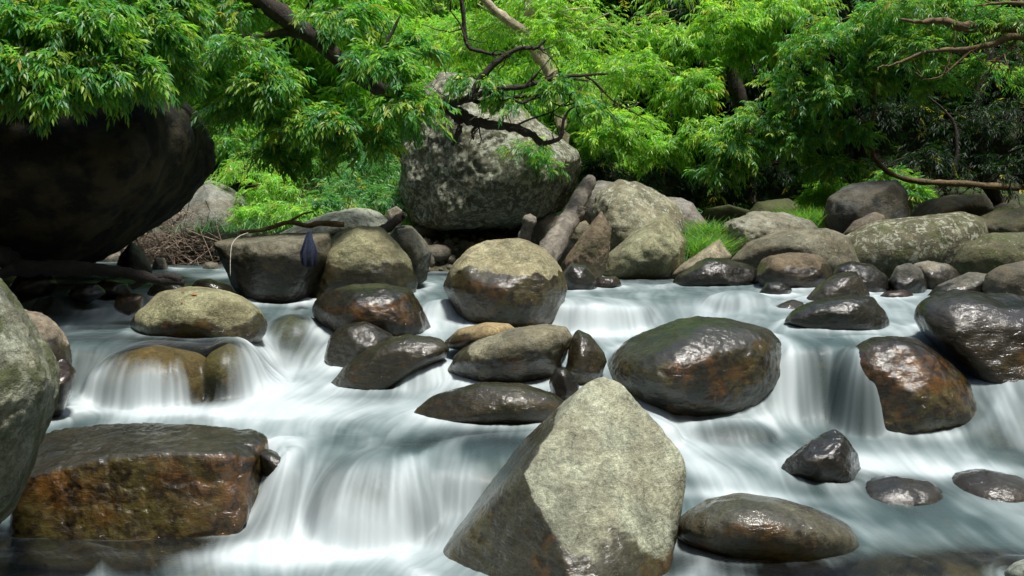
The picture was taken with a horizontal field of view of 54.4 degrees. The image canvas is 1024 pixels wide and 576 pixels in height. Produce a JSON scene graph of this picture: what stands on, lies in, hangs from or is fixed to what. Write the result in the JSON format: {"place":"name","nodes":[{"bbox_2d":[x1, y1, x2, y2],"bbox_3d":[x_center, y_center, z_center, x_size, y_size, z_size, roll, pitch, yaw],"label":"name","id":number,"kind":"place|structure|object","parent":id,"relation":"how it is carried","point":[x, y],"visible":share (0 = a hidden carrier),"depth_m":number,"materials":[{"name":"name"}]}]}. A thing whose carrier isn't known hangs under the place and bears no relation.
{"place":"outdoors","nodes":[
{"label":"outdoors","id":0,"kind":"place"},
{"bbox_2d":[0,262,1023,575],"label":"water","id":1,"kind":"structure","parent":0,"point":[322,506],"depth_m":6.18,"materials":[{"name":"liquid"}]},
{"bbox_2d":[8,275,57,298],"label":"stone","id":2,"kind":"object","parent":1,"relation":"on","point":[38,287],"visible":0.77,"depth_m":8.49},
{"bbox_2d":[68,283,105,303],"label":"stone","id":3,"kind":"object","parent":1,"relation":"in","point":[86,293],"visible":1,"depth_m":8.44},
{"bbox_2d":[96,280,130,298],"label":"stone","id":4,"kind":"object","parent":1,"relation":"on","point":[113,289],"visible":0.7,"depth_m":8.82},
{"bbox_2d":[147,284,187,295],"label":"stone","id":5,"kind":"object","parent":1,"relation":"on","point":[154,289],"visible":0.19,"depth_m":9.00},
{"bbox_2d":[192,278,234,292],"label":"stone","id":6,"kind":"object","parent":1,"relation":"on","point":[210,283],"visible":0.52,"depth_m":8.81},
{"bbox_2d":[702,425,768,444],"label":"waterfall","id":7,"kind":"object","parent":1,"relation":"attached to","point":[730,433],"visible":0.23,"depth_m":6.44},
{"bbox_2d":[0,277,1023,575],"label":"stream bed","id":8,"kind":"object","parent":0,"point":[968,559],"visible":0.04,"depth_m":6.21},
{"bbox_2d":[0,278,59,523],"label":"boulder","id":9,"kind":"object","parent":8,"relation":"on","point":[29,379],"visible":1,"depth_m":4.21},
{"bbox_2d":[24,309,71,364],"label":"boulder","id":10,"kind":"object","parent":8,"relation":"on","point":[51,332],"visible":0.26,"depth_m":6.19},
{"bbox_2d":[28,296,83,317],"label":"boulder","id":11,"kind":"object","parent":8,"relation":"on","point":[53,307],"visible":0.37,"depth_m":8.47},
{"bbox_2d":[52,359,75,417],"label":"boulder","id":12,"kind":"object","parent":8,"relation":"on","point":[67,375],"visible":0.53,"depth_m":6.07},
{"bbox_2d":[52,263,110,282],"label":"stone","id":13,"kind":"object","parent":8,"relation":"on","point":[82,279],"visible":0.41,"depth_m":11.36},
{"bbox_2d":[114,292,143,315],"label":"stone","id":14,"kind":"object","parent":8,"relation":"on","point":[128,304],"visible":0.98,"depth_m":7.97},
{"bbox_2d":[0,245,184,289],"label":"branch","id":15,"kind":"object","parent":14,"relation":"on","point":[13,263],"visible":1,"depth_m":7.97,"materials":[{"name":"brown wood"}]},
{"bbox_2d":[113,243,151,286],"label":"boulder","id":16,"kind":"object","parent":8,"relation":"on","point":[133,255],"visible":0.66,"depth_m":11.10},
{"bbox_2d":[8,422,268,573],"bbox_3d":[-2.126,1.233,5.520,1.540,0.850,0.836,0,5,0],"label":"boulder","id":17,"kind":"object","parent":8,"relation":"on","point":[156,498],"visible":0.84,"depth_m":5.18,"materials":[{"name":"stone"}]},
{"bbox_2d":[105,345,205,380],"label":"boulder","id":18,"kind":"object","parent":8,"relation":"on","point":[176,364],"visible":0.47,"depth_m":6.65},
{"bbox_2d":[152,257,167,269],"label":"stone","id":19,"kind":"object","parent":8,"relation":"on","point":[159,263],"visible":0.47,"depth_m":11.85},
{"bbox_2d":[105,171,269,279],"bbox_3d":[-4.402,-0.497,12.897,2.944,1.990,2.025,-2,5,-21],"label":"twig heap","id":20,"kind":"object","parent":8,"relation":"on","point":[151,251],"visible":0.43,"depth_m":12.58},
{"bbox_2d":[130,286,267,353],"bbox_3d":[-2.417,0.245,7.667,0.896,0.529,1.025,-3,6,-33],"label":"boulder","id":21,"kind":"object","parent":8,"relation":"on","point":[203,319],"visible":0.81,"depth_m":7.31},
{"bbox_2d":[151,180,258,262],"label":"boulder","id":22,"kind":"object","parent":8,"relation":"on","point":[216,199],"visible":0.24,"depth_m":12.69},
{"bbox_2d":[202,262,220,272],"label":"stone","id":23,"kind":"object","parent":8,"relation":"on","point":[209,265],"visible":0.58,"depth_m":11.94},
{"bbox_2d":[202,343,250,378],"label":"boulder","id":24,"kind":"object","parent":8,"relation":"on","point":[226,361],"visible":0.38,"depth_m":6.75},
{"bbox_2d":[260,449,280,475],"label":"boulder","id":25,"kind":"object","parent":8,"relation":"on","point":[270,460],"visible":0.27,"depth_m":5.40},
{"bbox_2d":[213,232,331,303],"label":"boulder","id":26,"kind":"object","parent":8,"relation":"on","point":[268,269],"visible":0.69,"depth_m":8.86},
{"bbox_2d":[240,211,344,233],"bbox_3d":[-2.052,-0.613,9.283,0.975,0.216,0.064,0,5,0],"label":"branch","id":27,"kind":"object","parent":26,"relation":"on","point":[312,224],"visible":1,"depth_m":9.27,"materials":[{"name":"beige plant"}]},
{"bbox_2d":[300,231,317,266],"bbox_3d":[-1.748,-0.333,8.572,0.104,0.312,0.180,3,6,27],"label":"cloth","id":28,"kind":"object","parent":27,"relation":"hanging from","point":[308,254],"visible":1,"depth_m":8.57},
{"bbox_2d":[268,316,309,343],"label":"boulder","id":29,"kind":"object","parent":8,"relation":"on","point":[284,330],"visible":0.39,"depth_m":8.02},
{"bbox_2d":[324,321,392,366],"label":"boulder","id":30,"kind":"object","parent":8,"relation":"on","point":[347,343],"visible":0.52,"depth_m":7.51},
{"bbox_2d":[305,226,416,314],"bbox_3d":[-1.470,-0.116,9.341,1.168,0.934,0.868,0,5,0],"label":"boulder","id":31,"kind":"object","parent":8,"relation":"on","point":[365,254],"visible":0.55,"depth_m":9.00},
{"bbox_2d":[379,211,406,232],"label":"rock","id":32,"kind":"object","parent":31,"relation":"on","point":[392,223],"visible":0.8,"depth_m":9.70,"materials":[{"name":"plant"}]},
{"bbox_2d":[312,283,430,335],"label":"boulder","id":33,"kind":"object","parent":8,"relation":"on","point":[393,310],"visible":0.62,"depth_m":7.90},
{"bbox_2d":[331,334,448,389],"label":"boulder","id":34,"kind":"object","parent":8,"relation":"on","point":[390,363],"visible":0.69,"depth_m":6.88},
{"bbox_2d":[390,225,431,284],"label":"boulder","id":35,"kind":"object","parent":8,"relation":"on","point":[411,242],"visible":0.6,"depth_m":9.58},
{"bbox_2d":[445,322,513,349],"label":"boulder","id":36,"kind":"object","parent":8,"relation":"on","point":[460,339],"visible":0.59,"depth_m":7.09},
{"bbox_2d":[414,382,563,437],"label":"boulder","id":37,"kind":"object","parent":8,"relation":"on","point":[484,403],"visible":0.83,"depth_m":6.01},
{"bbox_2d":[443,238,567,327],"bbox_3d":[-0.057,0.044,8.539,1.065,0.947,1.034,0,5,0],"label":"boulder","id":38,"kind":"object","parent":8,"relation":"on","point":[516,282],"visible":0.77,"depth_m":8.19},
{"bbox_2d":[448,324,571,382],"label":"boulder","id":39,"kind":"object","parent":8,"relation":"on","point":[526,353],"visible":0.73,"depth_m":6.69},
{"bbox_2d":[549,367,578,400],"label":"boulder","id":40,"kind":"object","parent":8,"relation":"on","point":[563,385],"visible":0.66,"depth_m":6.37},
{"bbox_2d":[443,377,685,575],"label":"boulder","id":41,"kind":"object","parent":8,"relation":"on","point":[589,479],"visible":0.93,"depth_m":4.71,"materials":[{"name":"stone"}]},
{"bbox_2d":[558,241,573,265],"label":"stone","id":42,"kind":"object","parent":8,"relation":"on","point":[569,247],"visible":0.17,"depth_m":11.49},
{"bbox_2d":[563,263,596,289],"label":"boulder","id":43,"kind":"object","parent":8,"relation":"on","point":[579,277],"visible":0.62,"depth_m":9.58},
{"bbox_2d":[560,211,611,278],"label":"boulder","id":44,"kind":"object","parent":8,"relation":"on","point":[590,249],"visible":0.76,"depth_m":10.47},
{"bbox_2d":[566,330,606,384],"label":"boulder","id":45,"kind":"object","parent":8,"relation":"on","point":[586,361],"visible":0.67,"depth_m":6.76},
{"bbox_2d":[596,276,620,287],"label":"boulder","id":46,"kind":"object","parent":8,"relation":"on","point":[608,281],"visible":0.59,"depth_m":9.82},
{"bbox_2d":[591,179,687,252],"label":"boulder","id":47,"kind":"object","parent":8,"relation":"on","point":[626,208],"visible":0.41,"depth_m":11.50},
{"bbox_2d":[570,221,589,244],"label":"stone","id":48,"kind":"object","parent":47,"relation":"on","point":[581,228],"visible":0.31,"depth_m":11.79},
{"bbox_2d":[603,212,687,283],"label":"boulder","id":49,"kind":"object","parent":8,"relation":"on","point":[653,249],"visible":0.8,"depth_m":10.79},
{"bbox_2d":[607,316,781,416],"bbox_3d":[1.351,0.653,7.244,1.378,0.916,1.518,0,5,0],"label":"boulder","id":50,"kind":"object","parent":8,"relation":"on","point":[697,366],"visible":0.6,"depth_m":6.65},
{"bbox_2d":[671,240,731,281],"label":"boulder","id":51,"kind":"object","parent":8,"relation":"on","point":[716,249],"visible":0.47,"depth_m":10.86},
{"bbox_2d":[673,258,758,285],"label":"boulder","id":52,"kind":"object","parent":8,"relation":"on","point":[715,272],"visible":0.59,"depth_m":9.98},
{"bbox_2d":[677,493,861,575],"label":"boulder","id":53,"kind":"object","parent":8,"relation":"on","point":[739,533],"visible":0.98,"depth_m":4.82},
{"bbox_2d":[759,282,791,293],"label":"boulder","id":54,"kind":"object","parent":8,"relation":"on","point":[774,288],"visible":0.64,"depth_m":9.23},
{"bbox_2d":[777,299,803,308],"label":"boulder","id":55,"kind":"object","parent":8,"relation":"on","point":[792,304],"visible":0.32,"depth_m":8.42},
{"bbox_2d":[757,252,831,287],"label":"boulder","id":56,"kind":"object","parent":8,"relation":"on","point":[798,270],"visible":0.67,"depth_m":9.67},
{"bbox_2d":[731,228,859,272],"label":"boulder","id":57,"kind":"object","parent":8,"relation":"on","point":[833,248],"visible":0.52,"depth_m":10.56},
{"bbox_2d":[781,429,860,493],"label":"boulder","id":58,"kind":"object","parent":8,"relation":"on","point":[830,456],"visible":0.68,"depth_m":5.76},
{"bbox_2d":[784,295,889,330],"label":"boulder","id":59,"kind":"object","parent":8,"relation":"on","point":[855,313],"visible":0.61,"depth_m":7.58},
{"bbox_2d":[807,271,869,300],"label":"boulder","id":60,"kind":"object","parent":8,"relation":"on","point":[852,283],"visible":0.56,"depth_m":8.75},
{"bbox_2d":[831,261,890,292],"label":"boulder","id":61,"kind":"object","parent":8,"relation":"on","point":[873,278],"visible":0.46,"depth_m":9.34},
{"bbox_2d":[880,290,912,297],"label":"stone","id":62,"kind":"object","parent":8,"relation":"on","point":[898,293],"visible":0.52,"depth_m":8.95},
{"bbox_2d":[857,475,943,517],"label":"boulder","id":63,"kind":"object","parent":8,"relation":"on","point":[905,497],"visible":0.47,"depth_m":5.63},
{"bbox_2d":[889,263,927,293],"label":"boulder","id":64,"kind":"object","parent":8,"relation":"on","point":[909,277],"visible":0.66,"depth_m":9.35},
{"bbox_2d":[842,336,979,433],"bbox_3d":[2.844,0.828,7.012,0.885,1.003,1.269,5,7,43],"label":"boulder","id":65,"kind":"object","parent":8,"relation":"on","point":[921,387],"visible":0.48,"depth_m":6.57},
{"bbox_2d":[847,211,988,278],"bbox_3d":[4.483,-0.387,11.216,1.974,0.949,1.151,-2,5,-21],"label":"boulder","id":66,"kind":"object","parent":8,"relation":"on","point":[886,246],"visible":0.5,"depth_m":10.69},
{"bbox_2d":[843,212,884,234],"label":"boulder","id":67,"kind":"object","parent":66,"relation":"on","point":[863,221],"visible":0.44,"depth_m":11.33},
{"bbox_2d":[914,261,959,288],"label":"boulder","id":68,"kind":"object","parent":8,"relation":"on","point":[935,274],"visible":0.38,"depth_m":9.58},
{"bbox_2d":[927,272,985,295],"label":"boulder","id":69,"kind":"object","parent":8,"relation":"on","point":[970,281],"visible":0.38,"depth_m":8.93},
{"bbox_2d":[914,289,1023,383],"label":"boulder","id":70,"kind":"object","parent":8,"relation":"on","point":[977,335],"visible":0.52,"depth_m":6.95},
{"bbox_2d":[942,469,1023,502],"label":"boulder","id":71,"kind":"object","parent":8,"relation":"on","point":[994,485],"visible":0.49,"depth_m":5.74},
{"bbox_2d":[952,232,1023,274],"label":"boulder","id":72,"kind":"object","parent":8,"relation":"on","point":[986,253],"visible":0.59,"depth_m":9.93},
{"bbox_2d":[982,261,1023,295],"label":"boulder","id":73,"kind":"object","parent":8,"relation":"on","point":[1006,278],"visible":0.52,"depth_m":8.57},
{"bbox_2d":[1004,559,1023,575],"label":"boulder","id":74,"kind":"object","parent":8,"relation":"on","point":[1016,568],"visible":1,"depth_m":4.54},
{"bbox_2d":[127,0,1023,277],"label":"ground","id":75,"kind":"structure","parent":0,"point":[775,193],"depth_m":17.81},
{"bbox_2d":[0,41,215,262],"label":"boulder","id":76,"kind":"object","parent":75,"relation":"on","point":[94,190],"visible":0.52,"depth_m":8.07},
{"bbox_2d":[0,0,223,138],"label":"tree","id":77,"kind":"object","parent":75,"relation":"on","point":[147,44],"visible":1,"depth_m":7.23,"materials":[{"name":"green plant"}]},
{"bbox_2d":[204,151,332,234],"bbox_3d":[-3.249,-1.180,12.948,1.299,1.268,2.592,-3,6,-30],"label":"shrub","id":78,"kind":"object","parent":75,"relation":"on","point":[267,186],"visible":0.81,"depth_m":12.72,"materials":[{"name":"green plant"}]},
{"bbox_2d":[114,0,436,175],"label":"hillside tree","id":79,"kind":"object","parent":75,"relation":"on","point":[325,88],"visible":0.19,"depth_m":17.53,"materials":[{"name":"green plant"}]},
{"bbox_2d":[152,213,406,236],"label":"grass","id":80,"kind":"structure","parent":75,"relation":"on","point":[255,226],"depth_m":12.24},
{"bbox_2d":[209,70,442,196],"bbox_3d":[-2.752,-2.332,15.465,4.671,2.246,1.730,-1,5,-8],"label":"shrub","id":81,"kind":"object","parent":75,"relation":"on","point":[228,145],"visible":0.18,"depth_m":15.27,"materials":[{"name":"green plant"}]},
{"bbox_2d":[98,213,560,277],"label":"gravel","id":82,"kind":"structure","parent":75,"relation":"on","point":[444,251],"depth_m":12.49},
{"bbox_2d":[398,72,581,231],"bbox_3d":[-0.280,-1.740,12.809,2.377,2.043,2.668,0,5,0],"label":"boulder","id":83,"kind":"object","parent":82,"relation":"on","point":[445,184],"visible":0.65,"depth_m":11.94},
{"bbox_2d":[495,136,570,183],"bbox_3d":[0.213,-1.480,11.485,0.748,0.577,0.648,-4,6,-37],"label":"shrub","id":84,"kind":"object","parent":83,"relation":"on","point":[539,154],"visible":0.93,"depth_m":11.44,"materials":[{"name":"green plant"}]},
{"bbox_2d":[539,174,595,261],"bbox_3d":[0.581,-0.663,10.712,0.301,1.148,1.751,2,5,23],"label":"driftwood log","id":85,"kind":"object","parent":82,"relation":"on","point":[554,241],"visible":0.84,"depth_m":10.69,"materials":[{"name":"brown wood"}]},
{"bbox_2d":[580,180,612,224],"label":"boulder","id":86,"kind":"object","parent":82,"relation":"on","point":[600,185],"visible":0.08,"depth_m":12.56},
{"bbox_2d":[701,204,749,228],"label":"stone","id":87,"kind":"object","parent":82,"relation":"on","point":[728,211],"visible":0.35,"depth_m":13.34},
{"bbox_2d":[910,194,993,216],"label":"boulder","id":88,"kind":"object","parent":82,"relation":"on","point":[979,204],"visible":0.45,"depth_m":12.05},
{"bbox_2d":[280,208,387,237],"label":"boulder","id":89,"kind":"object","parent":75,"relation":"on","point":[350,218],"visible":0.46,"depth_m":10.25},
{"bbox_2d":[386,206,401,226],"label":"boulder","id":90,"kind":"object","parent":89,"relation":"on","point":[391,213],"visible":0.48,"depth_m":11.09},
{"bbox_2d":[298,151,411,224],"bbox_3d":[-1.950,-1.372,13.196,1.596,1.175,2.114,0,5,0],"label":"shrub","id":91,"kind":"object","parent":75,"relation":"on","point":[376,199],"visible":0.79,"depth_m":13.02,"materials":[{"name":"green plant"}]},
{"bbox_2d":[266,0,459,77],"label":"hillside tree","id":92,"kind":"object","parent":75,"relation":"on","point":[392,5],"visible":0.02,"depth_m":19.77,"materials":[{"name":"green plant"}]},
{"bbox_2d":[169,0,656,188],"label":"tree","id":93,"kind":"object","parent":75,"relation":"on","point":[407,100],"visible":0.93,"depth_m":9.30,"materials":[{"name":"green plant"}]},
{"bbox_2d":[385,0,441,20],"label":"hillside tree","id":94,"kind":"object","parent":75,"relation":"on","point":[414,15],"visible":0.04,"depth_m":22.16,"materials":[{"name":"green plant"}]},
{"bbox_2d":[379,8,537,148],"bbox_3d":[-0.882,-3.330,18.428,3.236,3.563,3.589,1,5,7],"label":"hillside tree","id":95,"kind":"object","parent":75,"relation":"on","point":[434,23],"visible":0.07,"depth_m":17.47,"materials":[{"name":"green plant"}]},
{"bbox_2d":[518,214,536,240],"bbox_3d":[0.151,-0.591,10.460,0.181,0.384,0.266,-5,7,-42],"label":"stump","id":96,"kind":"object","parent":75,"relation":"on","point":[529,221],"visible":0.66,"depth_m":10.40,"materials":[{"name":"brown wood"}]},
{"bbox_2d":[404,0,690,124],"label":"hillside tree","id":97,"kind":"object","parent":75,"relation":"on","point":[630,10],"visible":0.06,"depth_m":18.75,"materials":[{"name":"green plant"}]},
{"bbox_2d":[467,0,655,181],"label":"hillside tree","id":98,"kind":"object","parent":75,"relation":"on","point":[518,75],"visible":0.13,"depth_m":16.56,"materials":[{"name":"green plant"}]},
{"bbox_2d":[415,0,729,207],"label":"tree","id":99,"kind":"object","parent":75,"relation":"on","point":[526,25],"visible":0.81,"depth_m":13.75,"materials":[{"name":"green plant"}]},
{"bbox_2d":[211,1,1023,240],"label":"ground cover","id":100,"kind":"object","parent":75,"relation":"on","point":[314,193],"visible":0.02,"depth_m":16.17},
{"bbox_2d":[465,0,796,107],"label":"hillside tree","id":101,"kind":"object","parent":75,"relation":"on","point":[642,105],"depth_m":20.58,"materials":[{"name":"green plant"}]},
{"bbox_2d":[578,149,756,213],"bbox_3d":[2.361,-1.540,15.203,2.962,1.287,1.955,0,5,0],"label":"shrub","id":102,"kind":"object","parent":75,"relation":"on","point":[597,169],"visible":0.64,"depth_m":15.16,"materials":[{"name":"plant"}]},
{"bbox_2d":[668,197,706,231],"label":"boulder","id":103,"kind":"object","parent":75,"relation":"on","point":[688,209],"visible":0.16,"depth_m":12.31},
{"bbox_2d":[680,215,734,243],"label":"grass","id":104,"kind":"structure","parent":75,"relation":"on","point":[704,228],"depth_m":11.68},
{"bbox_2d":[679,226,752,260],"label":"grass","id":105,"kind":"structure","parent":75,"relation":"on","point":[695,245],"depth_m":11.21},
{"bbox_2d":[626,0,834,184],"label":"hillside tree","id":106,"kind":"object","parent":75,"relation":"on","point":[753,93],"visible":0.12,"depth_m":16.52,"materials":[{"name":"green plant"}]},
{"bbox_2d":[630,0,848,203],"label":"tree","id":107,"kind":"object","parent":75,"relation":"on","point":[768,21],"visible":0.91,"depth_m":13.66,"materials":[{"name":"green plant"}]},
{"bbox_2d":[720,211,817,258],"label":"boulder","id":108,"kind":"object","parent":75,"relation":"on","point":[758,224],"visible":0.44,"depth_m":11.37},
{"bbox_2d":[750,198,801,212],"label":"stone","id":109,"kind":"object","parent":75,"relation":"on","point":[764,205],"visible":0.43,"depth_m":13.94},
{"bbox_2d":[766,203,826,227],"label":"grass","id":110,"kind":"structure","parent":75,"relation":"on","point":[815,217],"depth_m":12.17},
{"bbox_2d":[792,176,849,212],"bbox_3d":[4.209,-1.091,13.275,1.044,0.897,0.696,-3,6,-32],"label":"shrub","id":111,"kind":"object","parent":75,"relation":"on","point":[816,196],"visible":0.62,"depth_m":13.12,"materials":[{"name":"green plant"}]},
{"bbox_2d":[682,0,1023,198],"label":"tree","id":112,"kind":"object","parent":75,"relation":"on","point":[812,97],"visible":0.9,"depth_m":12.46,"materials":[{"name":"green plant"}]},
{"bbox_2d":[823,180,909,233],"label":"boulder","id":113,"kind":"object","parent":75,"relation":"on","point":[846,206],"visible":0.59,"depth_m":11.64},
{"bbox_2d":[721,0,1023,203],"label":"tree","id":114,"kind":"object","parent":75,"relation":"on","point":[977,127],"visible":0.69,"depth_m":14.25,"materials":[{"name":"green plant"}]},
{"bbox_2d":[782,0,1000,169],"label":"hillside tree","id":115,"kind":"object","parent":75,"relation":"on","point":[843,13],"visible":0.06,"depth_m":15.42,"materials":[{"name":"green plant"}]},
{"bbox_2d":[866,162,938,214],"bbox_3d":[5.323,-1.175,13.566,1.119,1.099,1.019,0,5,0],"label":"shrub","id":116,"kind":"object","parent":75,"relation":"on","point":[918,192],"visible":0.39,"depth_m":13.38,"materials":[{"name":"green plant"}]},
{"bbox_2d":[856,0,1023,116],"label":"tree","id":117,"kind":"object","parent":75,"relation":"on","point":[935,51],"visible":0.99,"depth_m":11.49,"materials":[{"name":"green plant"}]},
{"bbox_2d":[925,0,1023,145],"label":"hillside tree","id":118,"kind":"object","parent":75,"relation":"on","point":[994,88],"visible":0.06,"depth_m":17.79,"materials":[{"name":"green plant"}]},
{"bbox_2d":[980,207,1023,232],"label":"boulder","id":119,"kind":"object","parent":75,"relation":"on","point":[1005,220],"visible":0.45,"depth_m":11.36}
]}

